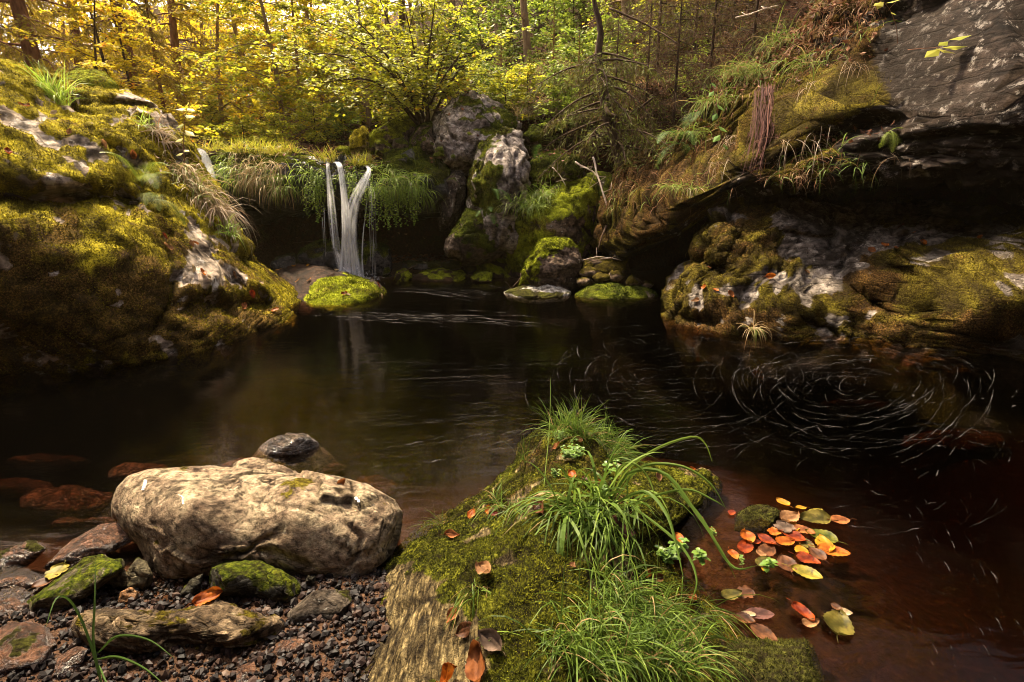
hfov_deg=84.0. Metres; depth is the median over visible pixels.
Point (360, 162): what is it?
grass tuft
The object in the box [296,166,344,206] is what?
grass tuft
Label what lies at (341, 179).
waterfall
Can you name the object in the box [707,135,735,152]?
grass tuft
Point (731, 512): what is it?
fallen leaf
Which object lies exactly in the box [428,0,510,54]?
leafy shrub
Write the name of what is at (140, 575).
stone
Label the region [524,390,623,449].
grass tuft
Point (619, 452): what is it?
grass tuft
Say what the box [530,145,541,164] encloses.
fern
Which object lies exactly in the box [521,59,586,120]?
leafy shrub
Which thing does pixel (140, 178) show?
fern
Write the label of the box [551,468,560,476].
herb
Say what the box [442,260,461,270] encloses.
stone
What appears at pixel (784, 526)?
fallen leaf
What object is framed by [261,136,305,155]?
grass tuft
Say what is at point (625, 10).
bare trunk tree
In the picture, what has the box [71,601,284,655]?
stone
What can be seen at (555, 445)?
fallen leaf
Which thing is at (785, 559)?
fallen leaf
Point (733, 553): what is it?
fallen leaf
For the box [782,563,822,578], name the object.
fallen leaf
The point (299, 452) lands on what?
boulder
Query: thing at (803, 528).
fallen leaf
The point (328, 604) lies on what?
stone
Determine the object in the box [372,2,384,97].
bare trunk tree
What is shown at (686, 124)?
fern
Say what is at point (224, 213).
grass tuft
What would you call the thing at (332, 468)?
stone
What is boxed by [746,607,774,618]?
fallen leaf
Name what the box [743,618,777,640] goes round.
fallen leaf
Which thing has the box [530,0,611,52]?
leafy shrub
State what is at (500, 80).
leafy shrub
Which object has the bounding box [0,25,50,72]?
tree
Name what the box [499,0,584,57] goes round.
leafy shrub
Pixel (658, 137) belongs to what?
grass tuft
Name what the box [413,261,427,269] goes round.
stone
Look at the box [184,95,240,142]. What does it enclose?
leafy shrub
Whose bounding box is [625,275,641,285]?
stone
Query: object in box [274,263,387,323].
boulder
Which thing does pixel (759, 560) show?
fallen leaf
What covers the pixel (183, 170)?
grass tuft
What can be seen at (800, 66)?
grass tuft
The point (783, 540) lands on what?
fallen leaf
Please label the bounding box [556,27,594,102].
spruce sapling
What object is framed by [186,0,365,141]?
beech tree
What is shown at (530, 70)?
leafy shrub
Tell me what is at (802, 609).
fallen leaf
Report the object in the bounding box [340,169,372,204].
creeper
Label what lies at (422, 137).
boulder
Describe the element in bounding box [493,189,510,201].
fern
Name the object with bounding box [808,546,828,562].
fallen leaf
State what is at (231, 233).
grass tuft
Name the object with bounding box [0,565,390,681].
gravel
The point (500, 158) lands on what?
boulder
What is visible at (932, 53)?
twig
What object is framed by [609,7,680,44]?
stick
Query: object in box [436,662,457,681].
fallen leaf
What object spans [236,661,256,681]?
stone
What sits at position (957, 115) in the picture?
overhanging cliff
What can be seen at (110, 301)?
boulder
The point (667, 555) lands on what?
herb
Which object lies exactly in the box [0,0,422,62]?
sky
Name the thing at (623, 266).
stone
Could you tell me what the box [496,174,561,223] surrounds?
grass tuft
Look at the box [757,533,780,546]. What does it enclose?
fallen leaf
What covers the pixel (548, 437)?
grass stalk
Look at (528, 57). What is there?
spruce sapling
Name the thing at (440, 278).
stone
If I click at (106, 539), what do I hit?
stone
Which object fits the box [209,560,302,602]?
stone
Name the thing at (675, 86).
dry spruce
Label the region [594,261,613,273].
stone
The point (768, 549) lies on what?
fallen leaf
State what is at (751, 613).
fallen leaf
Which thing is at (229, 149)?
grass tuft
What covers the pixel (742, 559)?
herb
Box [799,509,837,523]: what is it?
fallen leaf
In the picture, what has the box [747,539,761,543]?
fallen leaf
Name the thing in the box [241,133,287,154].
grass tuft
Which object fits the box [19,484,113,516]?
stone
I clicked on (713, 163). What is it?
grass tuft
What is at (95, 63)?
tree
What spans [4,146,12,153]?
fallen leaf
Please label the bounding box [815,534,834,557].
fallen leaf
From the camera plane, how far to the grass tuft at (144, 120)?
6.73 m
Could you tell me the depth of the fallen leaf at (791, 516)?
2.44 m
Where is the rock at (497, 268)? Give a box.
[473,258,510,279]
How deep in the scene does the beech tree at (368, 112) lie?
12.14 m
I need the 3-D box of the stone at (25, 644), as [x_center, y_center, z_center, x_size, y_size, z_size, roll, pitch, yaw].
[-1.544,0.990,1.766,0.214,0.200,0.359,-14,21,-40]
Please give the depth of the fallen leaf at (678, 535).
2.31 m
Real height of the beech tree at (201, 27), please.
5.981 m
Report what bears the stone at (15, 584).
on the terrain at (428, 402)
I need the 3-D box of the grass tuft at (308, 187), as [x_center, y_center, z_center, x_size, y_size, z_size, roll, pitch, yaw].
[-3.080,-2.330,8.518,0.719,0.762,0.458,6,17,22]
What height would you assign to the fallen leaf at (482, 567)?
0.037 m
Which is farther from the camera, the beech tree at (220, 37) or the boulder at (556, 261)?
the beech tree at (220, 37)
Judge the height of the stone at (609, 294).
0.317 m
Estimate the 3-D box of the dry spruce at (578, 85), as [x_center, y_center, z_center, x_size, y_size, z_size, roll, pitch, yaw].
[1.292,-3.689,8.953,1.058,1.292,0.898,7,17,24]
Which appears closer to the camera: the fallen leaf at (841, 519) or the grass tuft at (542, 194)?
the fallen leaf at (841, 519)
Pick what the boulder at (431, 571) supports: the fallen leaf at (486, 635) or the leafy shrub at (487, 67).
the fallen leaf at (486, 635)
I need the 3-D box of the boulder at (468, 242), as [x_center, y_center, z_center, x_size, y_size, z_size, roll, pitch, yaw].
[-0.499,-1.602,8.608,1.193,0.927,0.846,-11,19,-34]
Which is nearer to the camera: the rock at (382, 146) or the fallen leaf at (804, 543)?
the fallen leaf at (804, 543)
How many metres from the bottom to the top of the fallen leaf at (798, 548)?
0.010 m
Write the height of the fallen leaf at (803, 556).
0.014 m
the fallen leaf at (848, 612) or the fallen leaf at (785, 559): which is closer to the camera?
the fallen leaf at (848, 612)
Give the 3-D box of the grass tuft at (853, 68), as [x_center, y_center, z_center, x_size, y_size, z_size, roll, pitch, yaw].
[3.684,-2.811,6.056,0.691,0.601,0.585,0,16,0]
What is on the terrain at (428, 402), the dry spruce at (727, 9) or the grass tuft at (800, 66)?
the dry spruce at (727, 9)
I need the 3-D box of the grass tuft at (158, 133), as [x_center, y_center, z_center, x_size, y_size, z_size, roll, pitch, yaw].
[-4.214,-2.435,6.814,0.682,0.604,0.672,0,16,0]
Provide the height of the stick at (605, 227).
0.356 m
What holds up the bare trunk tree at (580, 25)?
on the terrain at (428, 402)
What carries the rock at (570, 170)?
on the boulder at (573, 215)
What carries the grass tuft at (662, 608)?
on the boulder at (431, 571)
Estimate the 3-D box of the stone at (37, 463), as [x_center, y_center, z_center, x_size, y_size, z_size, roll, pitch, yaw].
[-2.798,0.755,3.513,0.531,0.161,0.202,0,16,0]
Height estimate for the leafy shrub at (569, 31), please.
1.437 m
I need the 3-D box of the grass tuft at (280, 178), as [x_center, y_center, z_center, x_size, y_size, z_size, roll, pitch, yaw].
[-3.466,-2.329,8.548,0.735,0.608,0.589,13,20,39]
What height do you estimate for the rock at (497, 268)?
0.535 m
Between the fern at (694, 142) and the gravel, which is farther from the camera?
the fern at (694, 142)
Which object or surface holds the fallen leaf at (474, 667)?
on the boulder at (431, 571)
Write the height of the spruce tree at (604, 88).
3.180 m
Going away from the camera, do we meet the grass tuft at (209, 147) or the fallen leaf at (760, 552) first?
the fallen leaf at (760, 552)
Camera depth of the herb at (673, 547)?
2.20 m
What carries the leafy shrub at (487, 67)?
on the terrain at (428, 402)
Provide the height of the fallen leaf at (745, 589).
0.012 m
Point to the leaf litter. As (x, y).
(322, 149)
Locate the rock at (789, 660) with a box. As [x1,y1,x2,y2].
[716,635,824,681]
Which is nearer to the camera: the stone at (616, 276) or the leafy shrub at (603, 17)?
the stone at (616, 276)
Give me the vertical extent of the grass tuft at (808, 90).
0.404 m
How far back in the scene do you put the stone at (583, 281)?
7.41 m
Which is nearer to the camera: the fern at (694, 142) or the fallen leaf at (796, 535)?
the fallen leaf at (796, 535)
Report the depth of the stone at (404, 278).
8.47 m
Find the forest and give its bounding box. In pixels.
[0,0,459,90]
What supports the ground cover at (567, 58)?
on the terrain at (428, 402)
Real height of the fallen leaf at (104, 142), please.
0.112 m
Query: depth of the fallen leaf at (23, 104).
5.26 m
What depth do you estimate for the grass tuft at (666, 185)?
6.62 m
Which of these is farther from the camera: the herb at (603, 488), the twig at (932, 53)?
the twig at (932, 53)
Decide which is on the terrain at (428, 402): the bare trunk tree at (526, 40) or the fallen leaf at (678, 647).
the bare trunk tree at (526, 40)
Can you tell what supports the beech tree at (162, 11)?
on the terrain at (428, 402)
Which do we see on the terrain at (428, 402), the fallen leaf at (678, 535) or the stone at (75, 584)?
the stone at (75, 584)
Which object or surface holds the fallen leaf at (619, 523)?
on the boulder at (431, 571)
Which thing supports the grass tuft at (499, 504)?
on the boulder at (431, 571)
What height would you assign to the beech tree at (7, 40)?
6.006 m
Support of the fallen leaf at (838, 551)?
on the water
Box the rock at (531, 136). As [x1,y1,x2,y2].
[523,124,543,145]
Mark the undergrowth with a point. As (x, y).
(816, 52)
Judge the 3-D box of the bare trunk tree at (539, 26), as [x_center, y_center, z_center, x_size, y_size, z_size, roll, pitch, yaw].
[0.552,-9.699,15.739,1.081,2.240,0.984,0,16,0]
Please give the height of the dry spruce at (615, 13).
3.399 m
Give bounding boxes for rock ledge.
[209,138,451,224]
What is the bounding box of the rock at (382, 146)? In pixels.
[374,138,391,155]
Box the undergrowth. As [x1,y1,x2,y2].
[594,0,900,219]
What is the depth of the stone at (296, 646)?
1.72 m
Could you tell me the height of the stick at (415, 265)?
0.215 m
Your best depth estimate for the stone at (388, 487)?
3.13 m
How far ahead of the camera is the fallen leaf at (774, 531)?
2.35 m
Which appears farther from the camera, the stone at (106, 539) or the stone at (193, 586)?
the stone at (106, 539)
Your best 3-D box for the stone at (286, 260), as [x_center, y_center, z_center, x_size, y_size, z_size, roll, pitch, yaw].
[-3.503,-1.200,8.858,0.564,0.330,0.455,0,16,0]
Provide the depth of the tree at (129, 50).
12.26 m
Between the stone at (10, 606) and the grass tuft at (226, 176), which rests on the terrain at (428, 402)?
the stone at (10, 606)
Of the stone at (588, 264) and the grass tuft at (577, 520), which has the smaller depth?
the grass tuft at (577, 520)
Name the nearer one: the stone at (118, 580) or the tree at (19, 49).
the stone at (118, 580)
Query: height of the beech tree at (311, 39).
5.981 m
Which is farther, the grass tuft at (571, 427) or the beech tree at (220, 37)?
the beech tree at (220, 37)
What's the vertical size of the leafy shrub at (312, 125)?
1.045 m
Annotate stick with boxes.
[395,257,434,275]
[575,161,606,204]
[583,247,620,260]
[591,157,611,201]
[598,225,606,248]
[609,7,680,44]
[735,5,778,18]
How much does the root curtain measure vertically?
1.127 m
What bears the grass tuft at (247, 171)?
on the rock ledge
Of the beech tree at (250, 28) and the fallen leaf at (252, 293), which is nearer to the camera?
the fallen leaf at (252, 293)
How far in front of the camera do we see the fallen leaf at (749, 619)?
1.88 m
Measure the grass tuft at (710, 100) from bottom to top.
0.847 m
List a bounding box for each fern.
[100,151,181,188]
[140,192,184,224]
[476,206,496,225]
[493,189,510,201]
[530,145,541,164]
[654,131,695,168]
[681,103,715,128]
[878,127,901,152]
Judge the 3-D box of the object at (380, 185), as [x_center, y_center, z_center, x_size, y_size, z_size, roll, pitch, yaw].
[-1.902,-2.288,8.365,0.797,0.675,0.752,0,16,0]
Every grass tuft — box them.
[13,57,93,105]
[46,563,173,681]
[122,114,192,156]
[130,105,156,132]
[162,150,238,222]
[181,184,258,256]
[191,134,223,153]
[208,130,259,152]
[210,149,249,192]
[212,212,244,246]
[216,142,275,205]
[235,148,298,215]
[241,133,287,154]
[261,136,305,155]
[265,171,300,204]
[286,159,320,206]
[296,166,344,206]
[301,143,344,162]
[333,165,374,201]
[344,146,378,166]
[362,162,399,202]
[368,164,420,213]
[390,152,446,215]
[409,509,444,539]
[441,579,492,641]
[470,468,518,523]
[475,540,755,681]
[484,492,529,530]
[495,435,753,607]
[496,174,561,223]
[503,97,540,120]
[505,437,537,462]
[508,95,586,117]
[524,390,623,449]
[530,586,757,681]
[587,414,658,474]
[633,124,680,150]
[651,173,714,201]
[663,74,739,123]
[664,121,735,151]
[698,48,777,89]
[703,594,781,638]
[704,159,733,190]
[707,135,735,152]
[719,44,792,96]
[736,309,776,348]
[744,8,800,59]
[746,126,829,177]
[769,41,836,84]
[793,81,827,101]
[838,56,876,85]
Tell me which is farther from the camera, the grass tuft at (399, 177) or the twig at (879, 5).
the grass tuft at (399, 177)
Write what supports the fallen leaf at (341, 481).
on the boulder at (185, 523)
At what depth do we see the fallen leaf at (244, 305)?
5.80 m
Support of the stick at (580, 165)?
on the overhanging cliff
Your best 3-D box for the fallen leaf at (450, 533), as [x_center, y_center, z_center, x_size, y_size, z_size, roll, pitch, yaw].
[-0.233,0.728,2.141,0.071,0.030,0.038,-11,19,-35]
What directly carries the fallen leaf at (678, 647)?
on the boulder at (431, 571)
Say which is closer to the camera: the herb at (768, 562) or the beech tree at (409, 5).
the herb at (768, 562)
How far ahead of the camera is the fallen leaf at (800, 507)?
2.53 m
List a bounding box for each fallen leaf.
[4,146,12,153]
[18,102,32,106]
[24,574,57,590]
[44,562,68,579]
[101,139,106,149]
[130,149,136,160]
[163,242,173,250]
[186,586,223,606]
[241,302,246,308]
[249,290,254,297]
[337,478,344,485]
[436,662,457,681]
[439,529,459,537]
[446,606,456,622]
[453,621,471,637]
[464,639,484,681]
[467,507,474,518]
[475,560,490,574]
[478,628,505,656]
[532,500,543,515]
[551,441,559,450]
[568,470,575,476]
[569,561,575,567]
[611,514,635,538]
[654,573,663,581]
[656,473,661,481]
[671,635,683,662]
[675,532,683,541]
[688,593,696,599]
[716,589,741,599]
[728,290,733,297]
[728,509,735,514]
[728,547,738,559]
[728,612,755,622]
[737,539,753,557]
[737,585,755,597]
[740,528,755,542]
[741,611,759,615]
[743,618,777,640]
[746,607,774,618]
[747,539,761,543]
[755,556,768,565]
[756,549,765,555]
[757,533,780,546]
[758,543,775,556]
[764,273,775,277]
[767,527,780,535]
[772,536,794,544]
[773,520,795,532]
[776,497,792,507]
[776,510,799,523]
[777,553,797,576]
[779,529,813,543]
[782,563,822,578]
[787,598,814,621]
[788,551,820,564]
[792,524,814,533]
[794,545,808,552]
[795,505,806,508]
[797,538,814,547]
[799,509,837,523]
[802,618,818,627]
[805,529,847,544]
[808,543,849,555]
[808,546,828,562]
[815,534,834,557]
[822,609,854,643]
[828,515,856,523]
[830,602,845,612]
[837,607,852,614]
[868,247,875,251]
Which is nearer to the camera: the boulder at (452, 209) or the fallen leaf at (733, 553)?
the fallen leaf at (733, 553)
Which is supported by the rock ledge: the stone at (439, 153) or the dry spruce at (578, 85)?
the stone at (439, 153)
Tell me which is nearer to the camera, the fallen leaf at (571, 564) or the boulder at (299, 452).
the fallen leaf at (571, 564)
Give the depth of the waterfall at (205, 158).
8.89 m
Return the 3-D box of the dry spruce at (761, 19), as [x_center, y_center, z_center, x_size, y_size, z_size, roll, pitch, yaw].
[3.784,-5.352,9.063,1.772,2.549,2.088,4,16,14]
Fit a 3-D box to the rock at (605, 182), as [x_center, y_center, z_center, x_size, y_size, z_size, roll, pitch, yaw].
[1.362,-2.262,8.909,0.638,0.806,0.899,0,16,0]
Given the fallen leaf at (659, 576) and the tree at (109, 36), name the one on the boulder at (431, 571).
the fallen leaf at (659, 576)
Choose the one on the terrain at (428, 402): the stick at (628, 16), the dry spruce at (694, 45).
the dry spruce at (694, 45)
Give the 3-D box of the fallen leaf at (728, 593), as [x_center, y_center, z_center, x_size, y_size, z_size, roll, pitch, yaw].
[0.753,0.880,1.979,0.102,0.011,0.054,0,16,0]
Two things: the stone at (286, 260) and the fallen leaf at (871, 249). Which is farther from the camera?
the stone at (286, 260)
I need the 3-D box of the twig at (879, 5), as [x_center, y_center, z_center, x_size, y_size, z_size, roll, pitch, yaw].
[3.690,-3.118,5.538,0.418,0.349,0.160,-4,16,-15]
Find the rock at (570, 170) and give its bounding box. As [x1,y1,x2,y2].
[529,148,584,188]
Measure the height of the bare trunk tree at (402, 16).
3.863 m
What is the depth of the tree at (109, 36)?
9.82 m
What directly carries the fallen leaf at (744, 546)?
on the water
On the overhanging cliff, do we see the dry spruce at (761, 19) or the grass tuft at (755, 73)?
the grass tuft at (755, 73)
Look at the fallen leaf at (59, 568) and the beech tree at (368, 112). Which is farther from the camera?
the beech tree at (368, 112)
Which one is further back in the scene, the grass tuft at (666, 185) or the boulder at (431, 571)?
the grass tuft at (666, 185)
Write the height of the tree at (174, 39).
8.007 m
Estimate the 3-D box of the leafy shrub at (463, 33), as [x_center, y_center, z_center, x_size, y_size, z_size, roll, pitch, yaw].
[-1.177,-6.816,13.669,2.302,1.959,2.194,-10,18,-31]
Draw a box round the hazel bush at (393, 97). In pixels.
[248,0,531,126]
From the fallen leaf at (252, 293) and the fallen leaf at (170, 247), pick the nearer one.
the fallen leaf at (170, 247)
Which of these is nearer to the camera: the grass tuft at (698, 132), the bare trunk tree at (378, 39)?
the grass tuft at (698, 132)
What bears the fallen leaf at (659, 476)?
on the boulder at (431, 571)
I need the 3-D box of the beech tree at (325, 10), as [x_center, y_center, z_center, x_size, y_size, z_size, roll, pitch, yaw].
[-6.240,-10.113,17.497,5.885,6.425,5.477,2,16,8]
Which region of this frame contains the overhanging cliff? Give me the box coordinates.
[589,0,1023,260]
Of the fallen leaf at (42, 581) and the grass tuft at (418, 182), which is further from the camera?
the grass tuft at (418, 182)
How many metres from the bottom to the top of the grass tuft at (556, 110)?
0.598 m
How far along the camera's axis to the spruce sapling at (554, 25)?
10.96 m
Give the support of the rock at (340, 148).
on the rock ledge
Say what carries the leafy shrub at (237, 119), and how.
on the terrain at (428, 402)
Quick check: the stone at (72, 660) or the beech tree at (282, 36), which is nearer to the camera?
the stone at (72, 660)
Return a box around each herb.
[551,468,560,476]
[556,429,577,441]
[561,445,574,460]
[567,443,585,457]
[594,484,611,495]
[602,459,619,478]
[654,545,680,563]
[667,537,689,552]
[691,547,710,565]
[739,554,744,567]
[759,557,777,572]
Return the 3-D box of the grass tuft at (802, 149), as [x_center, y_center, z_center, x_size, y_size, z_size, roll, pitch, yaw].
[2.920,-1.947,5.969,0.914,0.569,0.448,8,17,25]
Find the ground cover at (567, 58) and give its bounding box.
[452,0,749,259]
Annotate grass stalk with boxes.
[544,384,550,484]
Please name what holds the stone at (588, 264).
on the stone at (586, 271)
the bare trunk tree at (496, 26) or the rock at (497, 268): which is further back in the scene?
the bare trunk tree at (496, 26)
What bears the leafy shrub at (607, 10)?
on the terrain at (428, 402)
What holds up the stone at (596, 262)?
on the stone at (588, 264)
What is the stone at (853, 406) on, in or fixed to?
in the water
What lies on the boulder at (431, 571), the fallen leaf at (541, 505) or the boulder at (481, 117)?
the fallen leaf at (541, 505)
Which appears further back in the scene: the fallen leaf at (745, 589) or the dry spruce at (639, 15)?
the dry spruce at (639, 15)
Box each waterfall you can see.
[198,150,213,176]
[328,162,369,272]
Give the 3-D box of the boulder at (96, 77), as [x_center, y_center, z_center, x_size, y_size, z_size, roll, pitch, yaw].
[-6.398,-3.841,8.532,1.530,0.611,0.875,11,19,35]
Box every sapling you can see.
[176,102,194,161]
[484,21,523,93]
[522,1,571,76]
[522,50,540,93]
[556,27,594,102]
[708,76,727,149]
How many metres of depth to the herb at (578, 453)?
2.48 m
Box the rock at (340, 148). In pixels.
[333,145,351,155]
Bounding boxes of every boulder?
[0,57,303,428]
[65,67,119,89]
[111,465,402,579]
[232,457,297,473]
[251,432,336,472]
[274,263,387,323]
[297,236,391,276]
[352,425,742,681]
[369,116,416,154]
[408,121,434,154]
[432,90,522,176]
[438,170,466,231]
[443,208,504,265]
[466,127,530,253]
[506,176,598,277]
[518,235,583,298]
[660,191,1023,412]
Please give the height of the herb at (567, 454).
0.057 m
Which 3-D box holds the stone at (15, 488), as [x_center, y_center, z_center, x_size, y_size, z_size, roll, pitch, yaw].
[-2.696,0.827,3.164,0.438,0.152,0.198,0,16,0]
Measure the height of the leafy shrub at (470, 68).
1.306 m
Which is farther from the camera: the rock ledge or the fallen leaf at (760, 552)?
the rock ledge
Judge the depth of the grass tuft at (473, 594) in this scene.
1.54 m
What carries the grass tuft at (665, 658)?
on the boulder at (431, 571)
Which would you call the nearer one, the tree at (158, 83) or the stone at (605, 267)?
the stone at (605, 267)
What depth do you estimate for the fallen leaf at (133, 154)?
5.79 m
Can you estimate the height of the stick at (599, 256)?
0.181 m
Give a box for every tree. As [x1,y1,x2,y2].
[0,0,127,74]
[0,0,174,90]
[0,1,159,99]
[0,3,68,61]
[0,3,73,64]
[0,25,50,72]
[7,0,210,143]
[42,0,171,86]
[46,0,209,136]
[54,0,217,145]
[70,0,205,142]
[107,1,235,119]
[119,0,305,142]
[120,0,319,140]
[121,0,259,137]
[132,0,208,138]
[138,0,287,121]
[142,0,290,116]
[166,0,310,118]
[171,0,372,142]
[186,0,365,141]
[193,0,339,112]
[216,0,401,143]
[224,0,375,100]
[240,0,435,140]
[242,0,427,107]
[283,0,477,119]
[347,0,483,55]
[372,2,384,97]
[399,0,406,54]
[403,0,469,120]
[441,0,457,57]
[474,0,506,60]
[504,0,531,64]
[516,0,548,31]
[520,0,675,182]
[574,1,588,35]
[605,0,638,49]
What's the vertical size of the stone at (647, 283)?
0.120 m
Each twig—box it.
[874,0,897,42]
[908,35,970,57]
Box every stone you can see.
[0,477,53,498]
[0,540,45,574]
[0,576,33,595]
[0,597,28,617]
[0,621,56,673]
[7,453,91,473]
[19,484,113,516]
[26,554,124,611]
[43,523,131,569]
[51,517,119,534]
[52,646,87,680]
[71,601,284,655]
[106,569,127,588]
[107,462,170,482]
[117,587,138,603]
[126,557,152,590]
[181,574,202,594]
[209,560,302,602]
[220,457,346,474]
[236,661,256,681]
[271,253,299,270]
[271,636,305,655]
[287,589,351,625]
[305,575,315,586]
[347,603,357,612]
[355,475,399,497]
[393,268,411,285]
[411,267,466,288]
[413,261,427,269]
[428,260,442,269]
[433,147,444,158]
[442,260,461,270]
[470,271,492,284]
[504,284,570,303]
[574,281,659,306]
[576,277,590,285]
[579,266,597,276]
[582,260,594,267]
[588,256,604,264]
[591,272,609,282]
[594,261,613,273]
[608,258,632,284]
[608,270,624,282]
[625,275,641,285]
[641,280,653,287]
[734,504,780,535]
[821,398,889,413]
[885,379,965,391]
[901,428,1005,451]
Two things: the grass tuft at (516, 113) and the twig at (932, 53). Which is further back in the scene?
the grass tuft at (516, 113)
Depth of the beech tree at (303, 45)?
15.21 m
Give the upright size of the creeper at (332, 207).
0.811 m
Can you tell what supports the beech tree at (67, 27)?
on the terrain at (428, 402)
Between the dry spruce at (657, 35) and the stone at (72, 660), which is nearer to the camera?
the stone at (72, 660)
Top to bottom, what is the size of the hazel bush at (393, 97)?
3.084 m
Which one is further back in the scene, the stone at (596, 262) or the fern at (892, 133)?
the stone at (596, 262)
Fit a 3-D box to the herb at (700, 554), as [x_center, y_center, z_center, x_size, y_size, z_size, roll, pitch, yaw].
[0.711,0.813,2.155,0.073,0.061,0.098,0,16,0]
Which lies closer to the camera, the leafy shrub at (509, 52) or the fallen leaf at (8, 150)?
the fallen leaf at (8, 150)
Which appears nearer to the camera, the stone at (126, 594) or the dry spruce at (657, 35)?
the stone at (126, 594)
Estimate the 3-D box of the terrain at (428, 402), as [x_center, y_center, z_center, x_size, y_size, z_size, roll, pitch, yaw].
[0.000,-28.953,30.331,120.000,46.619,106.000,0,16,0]
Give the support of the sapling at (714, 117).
on the overhanging cliff
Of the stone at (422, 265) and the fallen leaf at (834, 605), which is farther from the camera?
the stone at (422, 265)
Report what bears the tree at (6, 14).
on the terrain at (428, 402)
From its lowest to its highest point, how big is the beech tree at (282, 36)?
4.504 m
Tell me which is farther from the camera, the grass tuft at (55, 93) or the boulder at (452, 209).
the boulder at (452, 209)
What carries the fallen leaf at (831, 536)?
on the water
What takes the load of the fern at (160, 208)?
on the boulder at (110, 301)
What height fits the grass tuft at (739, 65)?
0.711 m
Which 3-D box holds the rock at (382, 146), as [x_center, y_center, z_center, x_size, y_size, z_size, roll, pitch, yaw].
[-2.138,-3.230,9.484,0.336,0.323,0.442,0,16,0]
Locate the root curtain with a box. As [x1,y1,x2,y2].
[741,80,783,178]
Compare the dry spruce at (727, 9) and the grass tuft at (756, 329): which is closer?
the grass tuft at (756, 329)
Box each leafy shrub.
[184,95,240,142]
[207,113,268,143]
[248,111,298,144]
[279,98,343,142]
[319,102,360,142]
[423,10,493,88]
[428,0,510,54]
[444,58,501,104]
[466,0,554,62]
[469,60,516,99]
[488,66,534,119]
[497,63,556,119]
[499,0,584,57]
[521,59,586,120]
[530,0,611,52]
[534,87,584,143]
[540,26,636,89]
[573,0,653,47]
[573,12,644,79]
[615,0,701,53]
[667,0,751,15]
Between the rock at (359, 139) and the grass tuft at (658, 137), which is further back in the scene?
the rock at (359, 139)
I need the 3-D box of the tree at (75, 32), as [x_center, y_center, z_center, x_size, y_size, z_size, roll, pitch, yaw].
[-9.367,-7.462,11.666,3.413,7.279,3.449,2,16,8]
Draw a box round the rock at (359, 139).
[349,125,369,153]
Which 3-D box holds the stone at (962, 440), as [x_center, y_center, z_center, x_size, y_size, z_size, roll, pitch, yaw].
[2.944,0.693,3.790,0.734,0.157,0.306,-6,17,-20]
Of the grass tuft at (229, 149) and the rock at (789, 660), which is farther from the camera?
the grass tuft at (229, 149)
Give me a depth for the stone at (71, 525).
2.67 m
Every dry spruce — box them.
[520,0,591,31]
[560,65,605,144]
[580,9,649,101]
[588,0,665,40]
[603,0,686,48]
[603,0,704,85]
[608,0,685,121]
[620,0,761,75]
[629,0,724,143]
[656,0,764,117]
[682,0,782,45]
[691,0,808,83]
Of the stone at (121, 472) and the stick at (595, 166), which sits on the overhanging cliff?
the stick at (595, 166)
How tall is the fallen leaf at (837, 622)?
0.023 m
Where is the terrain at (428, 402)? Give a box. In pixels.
[0,0,1023,681]
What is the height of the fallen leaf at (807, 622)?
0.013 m
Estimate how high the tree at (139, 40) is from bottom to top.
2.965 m
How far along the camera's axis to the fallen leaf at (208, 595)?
1.90 m
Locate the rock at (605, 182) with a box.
[585,170,612,222]
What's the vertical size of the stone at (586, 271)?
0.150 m
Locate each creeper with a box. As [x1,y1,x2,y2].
[302,169,345,224]
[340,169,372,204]
[362,181,421,230]
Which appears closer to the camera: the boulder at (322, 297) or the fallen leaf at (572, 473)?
the fallen leaf at (572, 473)
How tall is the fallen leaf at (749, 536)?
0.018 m
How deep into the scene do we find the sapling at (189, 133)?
6.57 m
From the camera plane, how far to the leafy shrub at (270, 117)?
10.78 m
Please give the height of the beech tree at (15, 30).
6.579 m
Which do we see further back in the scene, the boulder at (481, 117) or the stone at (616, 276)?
the boulder at (481, 117)
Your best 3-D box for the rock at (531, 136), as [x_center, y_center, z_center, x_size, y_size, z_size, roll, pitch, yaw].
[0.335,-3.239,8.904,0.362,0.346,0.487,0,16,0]
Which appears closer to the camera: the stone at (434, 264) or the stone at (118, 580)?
the stone at (118, 580)
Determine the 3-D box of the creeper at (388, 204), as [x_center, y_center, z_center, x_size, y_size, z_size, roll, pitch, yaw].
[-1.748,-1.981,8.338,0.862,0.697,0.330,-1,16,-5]
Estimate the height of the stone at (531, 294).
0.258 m
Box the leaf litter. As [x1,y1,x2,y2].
[243,0,896,262]
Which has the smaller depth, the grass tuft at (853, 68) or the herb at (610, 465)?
the herb at (610, 465)
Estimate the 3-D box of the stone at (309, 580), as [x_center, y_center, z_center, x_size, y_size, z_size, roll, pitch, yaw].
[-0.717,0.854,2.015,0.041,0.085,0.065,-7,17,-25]
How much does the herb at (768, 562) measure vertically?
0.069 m
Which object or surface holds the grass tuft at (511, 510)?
on the boulder at (431, 571)
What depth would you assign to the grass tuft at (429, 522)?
2.38 m
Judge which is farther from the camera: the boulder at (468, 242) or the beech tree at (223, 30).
the beech tree at (223, 30)
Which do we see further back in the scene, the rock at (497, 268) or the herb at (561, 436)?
the rock at (497, 268)

